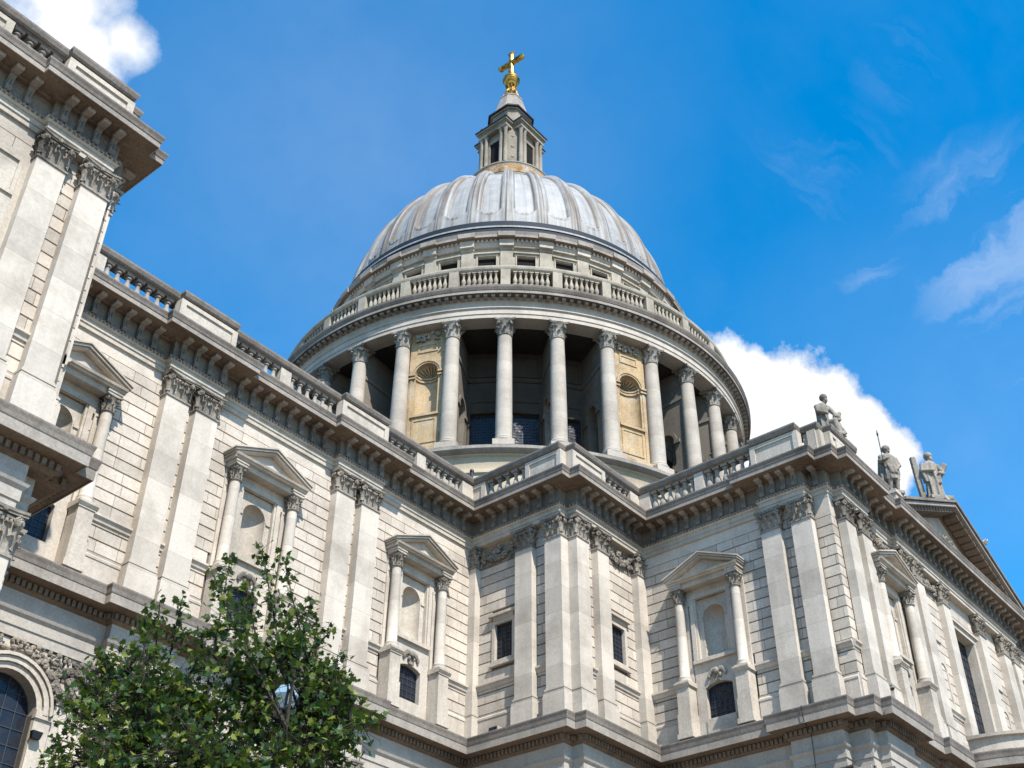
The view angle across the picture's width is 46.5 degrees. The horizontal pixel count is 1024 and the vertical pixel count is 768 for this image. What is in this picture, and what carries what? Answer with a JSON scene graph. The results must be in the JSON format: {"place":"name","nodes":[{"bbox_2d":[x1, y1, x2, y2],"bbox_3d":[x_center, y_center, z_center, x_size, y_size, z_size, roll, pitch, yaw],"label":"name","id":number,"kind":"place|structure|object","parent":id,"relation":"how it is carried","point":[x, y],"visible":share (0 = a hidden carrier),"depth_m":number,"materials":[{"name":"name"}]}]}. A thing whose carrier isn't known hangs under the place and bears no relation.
{"place":"outdoors","nodes":[
{"label":"outdoors","id":0,"kind":"place"},
{"bbox_2d":[3,0,1023,604],"label":"sky","id":1,"kind":"structure","parent":0,"point":[831,192],"materials":[{"name":"blue"}]},
{"label":"ground","id":2,"kind":"structure","parent":0,"visible":0},
{"bbox_2d":[30,540,388,767],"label":"tree","id":3,"kind":"object","parent":2,"relation":"on","point":[312,731],"visible":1,"depth_m":14.07,"materials":[{"name":"green plant"}]},
{"bbox_2d":[272,683,298,767],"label":"street lamp","id":4,"kind":"object","parent":2,"relation":"on","point":[283,694],"visible":0.26,"depth_m":16.63,"materials":[{"name":"white glass"}]},
{"bbox_2d":[0,0,1023,767],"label":"cathedral","id":5,"kind":"structure","parent":2,"relation":"on","point":[614,552],"depth_m":61.38,"materials":[{"name":"stone"}]},
{"bbox_2d":[0,139,30,246],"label":"wall","id":6,"kind":"structure","parent":5,"relation":"in","point":[14,165],"depth_m":41.38,"materials":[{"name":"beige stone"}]},
{"bbox_2d":[0,636,62,767],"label":"arched window","id":7,"kind":"structure","parent":5,"relation":"in","point":[25,688],"depth_m":43.33,"materials":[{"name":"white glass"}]},
{"bbox_2d":[30,729,42,740],"bbox_3d":[-17.145,12.635,42.773,0.421,0.260,0.420,-26,-44,31],"label":"floodlight","id":8,"kind":"object","parent":5,"relation":"attached to","point":[36,735],"visible":1,"depth_m":42.66,"materials":[{"name":"black metal"}]},
{"bbox_2d":[204,720,265,766],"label":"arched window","id":9,"kind":"structure","parent":5,"relation":"in","point":[225,723],"depth_m":49.80,"materials":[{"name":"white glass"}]},
{"bbox_2d":[488,725,501,731],"bbox_3d":[-0.850,17.193,59.318,0.600,0.200,0.330,-26,-44,31],"label":"floodlight","id":10,"kind":"object","parent":5,"relation":"attached to","point":[493,728],"visible":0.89,"depth_m":59.20,"materials":[{"name":"metal"}]},
{"bbox_2d":[487,606,514,668],"bbox_3d":[-0.388,13.534,63.380,1.920,2.970,0.660,-26,-44,31],"label":"window","id":11,"kind":"structure","parent":5,"relation":"in","point":[503,636],"depth_m":63.52,"materials":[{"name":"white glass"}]},
{"bbox_2d":[611,610,631,673],"bbox_3d":[5.612,13.845,63.731,0.660,2.970,1.920,-26,-44,31],"label":"window","id":12,"kind":"structure","parent":5,"relation":"in","point":[620,648],"depth_m":64.02,"materials":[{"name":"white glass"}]},
{"bbox_2d":[814,394,846,436],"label":"statue","id":13,"kind":"object","parent":5,"relation":"on","point":[823,410],"visible":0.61,"depth_m":67.29,"materials":[{"name":"stone"}]},
{"bbox_2d":[876,430,904,495],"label":"statue","id":14,"kind":"object","parent":5,"relation":"on","point":[889,466],"visible":0.71,"depth_m":70.68,"materials":[{"name":"stone"}]},
{"bbox_2d":[909,452,953,499],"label":"statue","id":15,"kind":"object","parent":5,"relation":"on","point":[930,473],"visible":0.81,"depth_m":78.63,"materials":[{"name":"stone"}]},
{"bbox_2d":[952,617,996,733],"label":"great window","id":16,"kind":"structure","parent":5,"relation":"in","point":[966,640],"depth_m":71.00,"materials":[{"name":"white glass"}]}
]}

